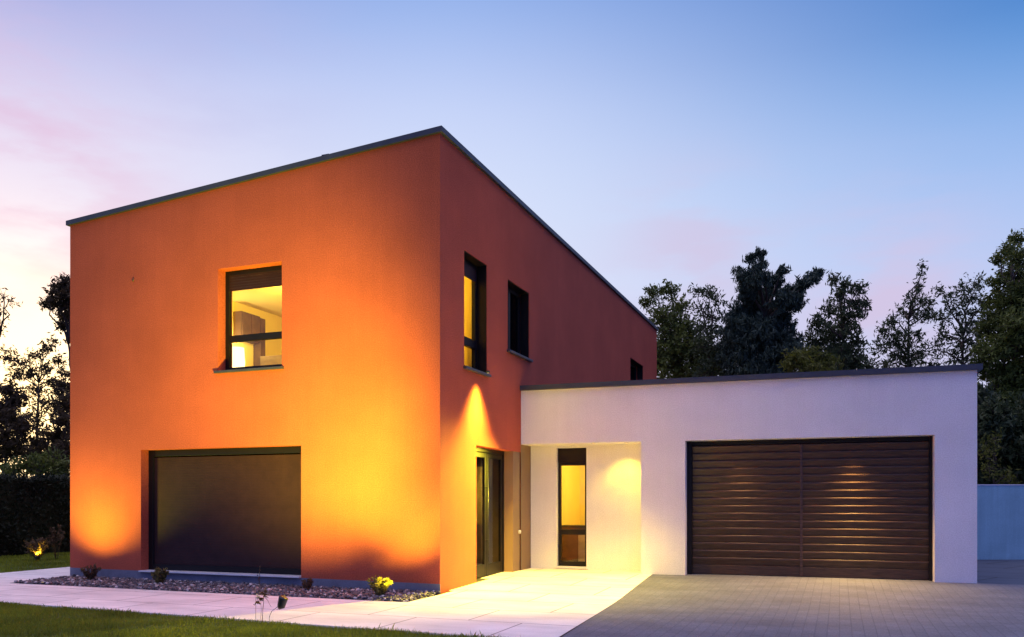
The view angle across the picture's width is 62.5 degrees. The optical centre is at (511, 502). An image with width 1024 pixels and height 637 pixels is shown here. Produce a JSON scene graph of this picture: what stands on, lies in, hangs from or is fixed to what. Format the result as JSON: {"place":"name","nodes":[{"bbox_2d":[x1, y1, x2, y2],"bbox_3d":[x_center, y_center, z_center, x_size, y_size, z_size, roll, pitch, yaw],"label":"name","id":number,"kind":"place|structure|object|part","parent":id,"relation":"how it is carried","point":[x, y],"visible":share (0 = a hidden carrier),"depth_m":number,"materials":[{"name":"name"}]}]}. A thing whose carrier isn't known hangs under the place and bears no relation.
{"place":"outdoors","nodes":[
{"label":"outdoors","id":0,"kind":"place"},
{"bbox_2d":[0,552,69,572],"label":"grass","id":1,"kind":"structure","parent":0,"point":[22,559],"depth_m":18.90,"materials":[{"name":"green plant"}]},
{"bbox_2d":[232,346,244,367],"bbox_3d":[-5.708,-2.300,17.495,0.340,1.800,0.340,0,0,21],"label":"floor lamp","id":2,"kind":"object","parent":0,"point":[238,356],"visible":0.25,"depth_m":17.36,"materials":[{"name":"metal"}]},
{"bbox_2d":[0,554,503,636],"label":"lawn","id":3,"kind":"structure","parent":0,"point":[337,630],"depth_m":9.30,"materials":[{"name":"green plant"}]},
{"bbox_2d":[0,374,43,472],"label":"tree","id":4,"kind":"object","parent":3,"relation":"on","point":[14,423],"visible":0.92,"depth_m":28.50,"materials":[{"name":"green plant"}]},
{"bbox_2d":[0,332,69,475],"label":"tree","id":5,"kind":"object","parent":3,"relation":"on","point":[30,372],"visible":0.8,"depth_m":33.12,"materials":[{"name":"green plant"}]},
{"bbox_2d":[0,446,69,479],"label":"shrub","id":6,"kind":"object","parent":3,"relation":"on","point":[49,464],"visible":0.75,"depth_m":25.29,"materials":[{"name":"green plant"}]},
{"bbox_2d":[0,471,69,556],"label":"hedge","id":7,"kind":"object","parent":3,"relation":"on","point":[35,507],"visible":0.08,"depth_m":21.95,"materials":[{"name":"green plant"}]},
{"bbox_2d":[22,537,52,559],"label":"small shrub","id":8,"kind":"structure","parent":3,"relation":"on","point":[38,549],"depth_m":19.66,"materials":[{"name":"green plant"}]},
{"bbox_2d":[16,406,69,476],"bbox_3d":[-14.997,-0.877,28.032,4.008,4.581,2.083,0,0,36],"label":"tree","id":9,"kind":"object","parent":3,"relation":"on","point":[58,437],"visible":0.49,"depth_m":27.62,"materials":[{"name":"green plant"}]},
{"bbox_2d":[38,272,69,417],"bbox_3d":[-15.524,-3.353,30.082,2.324,9.534,3.283,0,0,-34],"label":"tree","id":10,"kind":"object","parent":3,"relation":"on","point":[59,299],"visible":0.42,"depth_m":29.52,"materials":[{"name":"green plant"}]},
{"bbox_2d":[47,524,64,558],"bbox_3d":[-10.879,0.951,20.143,0.392,0.900,0.340,0,0,-31],"label":"shrub","id":11,"kind":"object","parent":3,"relation":"on","point":[53,534],"visible":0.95,"depth_m":20.13,"materials":[{"name":"green plant"}]},
{"bbox_2d":[253,587,270,620],"bbox_3d":[-2.838,1.160,9.574,0.260,0.421,0.106,0,0,21],"label":"rose plant","id":12,"kind":"object","parent":3,"relation":"on","point":[262,593],"visible":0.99,"depth_m":9.57,"materials":[{"name":"green plant"}]},
{"bbox_2d":[260,355,281,365],"bbox_3d":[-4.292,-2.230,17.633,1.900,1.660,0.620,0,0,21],"label":"countertop","id":13,"kind":"structure","parent":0,"point":[271,360],"depth_m":17.59,"materials":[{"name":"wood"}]},
{"bbox_3d":[-4.401,-2.225,17.352,1.860,1.550,0.018,0,0,21],"label":"door","id":14,"kind":"part","parent":13,"relation":"part of","materials":[{"name":"wood"}]},
{"bbox_2d":[0,567,651,636],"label":"path","id":15,"kind":"structure","parent":0,"point":[535,602],"depth_m":11.24,"materials":[{"name":"beige concrete"}]},
{"bbox_2d":[0,0,1023,476],"label":"sky","id":16,"kind":"structure","parent":0,"point":[671,140],"materials":[{"name":"blue"}]},
{"bbox_2d":[562,525,584,561],"bbox_3d":[1.826,0.870,17.066,1.710,0.800,0.600,0,0,19],"label":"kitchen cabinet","id":17,"kind":"object","parent":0,"point":[573,547],"visible":0.13,"depth_m":16.98,"materials":[{"name":"brown wood"}]},
{"bbox_3d":[1.687,0.880,16.817,0.750,0.660,0.017,0,0,19],"label":"door","id":18,"kind":"part","parent":17,"relation":"part of","materials":[{"name":"brown wood"}]},
{"bbox_2d":[560,581,642,636],"bbox_3d":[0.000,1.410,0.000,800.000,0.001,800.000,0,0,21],"label":"ground","id":19,"kind":"structure","parent":0,"point":[588,619],"depth_m":9.81,"materials":[{"name":"concrete"}]},
{"bbox_2d":[0,288,22,366],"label":"tree","id":20,"kind":"object","parent":19,"relation":"on","point":[4,313],"visible":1,"depth_m":29.84,"materials":[{"name":"green plant"}]},
{"bbox_2d":[269,595,287,618],"bbox_3d":[-2.663,1.240,9.614,0.246,0.359,0.112,0,0,21],"label":"garden spotlight","id":21,"kind":"object","parent":19,"relation":"on","point":[282,601],"visible":0.92,"depth_m":9.56,"materials":[{"name":"black metal"}]},
{"bbox_2d":[66,125,982,594],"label":"house","id":22,"kind":"structure","parent":19,"relation":"on","point":[436,309],"depth_m":14.16,"materials":[{"name":"paint"}]},
{"bbox_2d":[138,446,300,577],"bbox_3d":[-4.854,0.148,14.096,3.293,2.108,0.300,0,0,21],"label":"window","id":23,"kind":"structure","parent":22,"relation":"in","point":[209,515],"depth_m":14.18,"materials":[{"name":"metal"}]},
{"bbox_2d":[233,311,259,343],"bbox_3d":[-5.673,-3.740,18.082,0.240,0.580,0.620,0,0,21],"label":"wall cabinet","id":24,"kind":"object","parent":22,"relation":"attached to","point":[244,323],"depth_m":17.85,"materials":[{"name":"wood"}]},
{"bbox_2d":[242,312,259,341],"bbox_3d":[-5.569,-3.740,18.042,0.018,0.540,0.580,0,0,21],"label":"door","id":25,"kind":"structure","parent":24,"relation":"in","point":[250,323],"depth_m":18.00,"materials":[{"name":"brown wood"}]},
{"bbox_2d":[213,265,283,373],"bbox_3d":[-4.255,-3.002,13.875,1.360,1.735,0.310,0,0,21],"label":"window","id":26,"kind":"structure","parent":22,"relation":"in","point":[271,276],"depth_m":14.01,"materials":[{"name":"black metal"}]},
{"bbox_2d":[463,258,490,376],"bbox_3d":[-0.674,-3.047,13.811,0.310,1.885,1.022,0,0,21],"label":"window","id":27,"kind":"structure","parent":22,"relation":"in","point":[470,270],"depth_m":14.20,"materials":[{"name":"black metal"}]},
{"bbox_2d":[476,457,481,564],"bbox_3d":[-0.702,0.190,14.475,0.093,2.080,1.116,0,0,21],"label":"window","id":28,"kind":"structure","parent":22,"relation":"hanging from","point":[479,510],"depth_m":14.76,"materials":[{"name":"glass"}]},
{"bbox_2d":[476,447,503,582],"bbox_3d":[-0.398,0.220,14.627,0.255,2.300,1.713,0,0,21],"label":"front door","id":29,"kind":"structure","parent":22,"relation":"in","point":[486,569],"depth_m":14.73,"materials":[{"name":"black metal"}]},
{"bbox_2d":[507,287,532,361],"bbox_3d":[0.041,-3.338,15.655,0.310,1.315,1.233,0,0,21],"label":"window","id":30,"kind":"structure","parent":22,"relation":"in","point":[510,291],"depth_m":16.01,"materials":[{"name":"black metal"}]},
{"bbox_2d":[555,448,586,568],"bbox_3d":[1.147,0.114,16.031,0.622,2.283,0.200,0,0,19],"label":"window","id":31,"kind":"structure","parent":22,"relation":"in","point":[566,456],"depth_m":16.09,"materials":[{"name":"black metal"}]},
{"bbox_2d":[630,362,636,379],"bbox_3d":[3.439,-3.530,24.802,0.070,1.160,1.660,0,0,21],"label":"window","id":32,"kind":"structure","parent":22,"relation":"in","point":[633,366],"depth_m":25.48,"materials":[{"name":"black metal"}]},
{"bbox_2d":[687,436,932,580],"bbox_3d":[4.968,0.140,14.352,3.925,2.420,0.130,0,0,19],"label":"garage door","id":33,"kind":"structure","parent":22,"relation":"in","point":[835,507],"depth_m":14.31,"materials":[{"name":"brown wood"}]},
{"bbox_2d":[638,279,737,378],"bbox_3d":[6.688,-3.562,32.602,4.370,9.966,4.057,0,0,41],"label":"tree","id":34,"kind":"object","parent":19,"relation":"on","point":[675,358],"visible":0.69,"depth_m":32.05,"materials":[{"name":"green plant"}]},
{"bbox_2d":[685,282,727,376],"bbox_3d":[7.182,-3.386,30.600,1.919,9.605,2.389,0,0,-1],"label":"tree","id":35,"kind":"object","parent":19,"relation":"on","point":[708,369],"visible":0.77,"depth_m":30.42,"materials":[{"name":"green plant"}]},
{"bbox_2d":[710,246,826,375],"bbox_3d":[8.997,-3.603,29.048,4.208,10.048,3.096,0,0,-7],"label":"conifer tree","id":36,"kind":"object","parent":19,"relation":"on","point":[759,320],"visible":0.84,"depth_m":28.42,"materials":[{"name":"green plant"}]},
{"bbox_2d":[777,341,843,372],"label":"tree","id":37,"kind":"object","parent":19,"relation":"on","point":[802,361],"visible":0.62,"depth_m":23.56,"materials":[{"name":"green plant"}]},
{"bbox_2d":[803,270,878,369],"bbox_3d":[11.474,-3.339,30.108,3.102,9.503,3.264,0,0,21],"label":"tree","id":38,"kind":"object","parent":19,"relation":"on","point":[852,357],"visible":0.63,"depth_m":29.52,"materials":[{"name":"green plant"}]},
{"bbox_2d":[865,259,941,368],"bbox_3d":[14.905,-4.042,31.951,3.728,10.910,2.288,0,0,-20],"label":"tree","id":39,"kind":"object","parent":19,"relation":"on","point":[908,357],"visible":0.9,"depth_m":31.77,"materials":[{"name":"green plant"}]},
{"bbox_2d":[925,270,993,365],"bbox_3d":[16.654,-3.628,31.172,2.322,10.080,4.210,0,0,40],"label":"tree","id":40,"kind":"object","parent":19,"relation":"on","point":[960,346],"visible":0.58,"depth_m":30.95,"materials":[{"name":"green plant"}]},
{"bbox_2d":[967,228,1023,408],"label":"tree","id":41,"kind":"object","parent":19,"relation":"on","point":[1006,303],"visible":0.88,"depth_m":26.68,"materials":[{"name":"green plant"}]},
{"bbox_2d":[977,427,1021,483],"bbox_3d":[12.749,-0.277,22.217,1.406,3.377,0.969,0,0,-35],"label":"shrub","id":42,"kind":"object","parent":19,"relation":"on","point":[1009,477],"visible":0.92,"depth_m":22.18,"materials":[{"name":"green plant"}]},
{"bbox_2d":[977,382,1023,483],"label":"shrub","id":43,"kind":"object","parent":19,"relation":"on","point":[993,414],"visible":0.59,"depth_m":23.48,"materials":[{"name":"green plant"}]},
{"bbox_2d":[562,574,1023,636],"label":"driveway","id":44,"kind":"structure","parent":0,"point":[699,605],"depth_m":10.65,"materials":[{"name":"grey concrete"}]},
{"bbox_2d":[977,560,1023,584],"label":"side yard pavement","id":45,"kind":"structure","parent":0,"point":[1000,571],"depth_m":15.58,"materials":[{"name":"grey concrete"}]},
{"bbox_2d":[977,484,1023,559],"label":"boundary wall","id":46,"kind":"structure","parent":45,"relation":"on","point":[1000,521],"depth_m":18.82,"materials":[{"name":"blue paint"}]},
{"label":"gravel bed soil","id":47,"kind":"structure","parent":0,"visible":0},
{"bbox_2d":[14,574,439,601],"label":"gravel","id":48,"kind":"structure","parent":47,"relation":"on","point":[390,594],"depth_m":12.98,"materials":[{"name":"grey gravel"}]},
{"bbox_2d":[80,563,101,579],"bbox_3d":[-7.206,1.210,14.479,0.325,0.345,0.334,0,0,40],"label":"shrub","id":49,"kind":"object","parent":48,"relation":"on","point":[92,574],"visible":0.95,"depth_m":14.42,"materials":[{"name":"green plant"}]},
{"bbox_2d":[151,567,168,582],"bbox_3d":[-5.766,1.204,13.811,0.283,0.355,0.234,0,0,21],"label":"shrub","id":50,"kind":"object","parent":48,"relation":"on","point":[160,575],"visible":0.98,"depth_m":13.79,"materials":[{"name":"green plant"}]},
{"bbox_2d":[301,577,313,589],"bbox_3d":[-3.116,1.255,12.849,0.208,0.255,0.220,0,0,-8],"label":"shrub","id":51,"kind":"object","parent":48,"relation":"on","point":[309,583],"visible":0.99,"depth_m":12.82,"materials":[{"name":"green plant"}]},
{"bbox_2d":[366,575,392,594],"bbox_3d":[-1.851,1.207,12.005,0.375,0.351,0.412,0,0,21],"label":"shrub","id":52,"kind":"object","parent":48,"relation":"on","point":[380,585],"visible":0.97,"depth_m":11.92,"materials":[{"name":"green plant"}]},
{"bbox_2d":[13,582,443,601],"bbox_3d":[-4.681,1.373,13.287,7.470,0.054,1.203,0,0,21],"label":"bed edging","id":53,"kind":"object","parent":47,"relation":"on","point":[230,593],"visible":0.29,"depth_m":12.44,"materials":[{"name":"black metal"}]}
]}

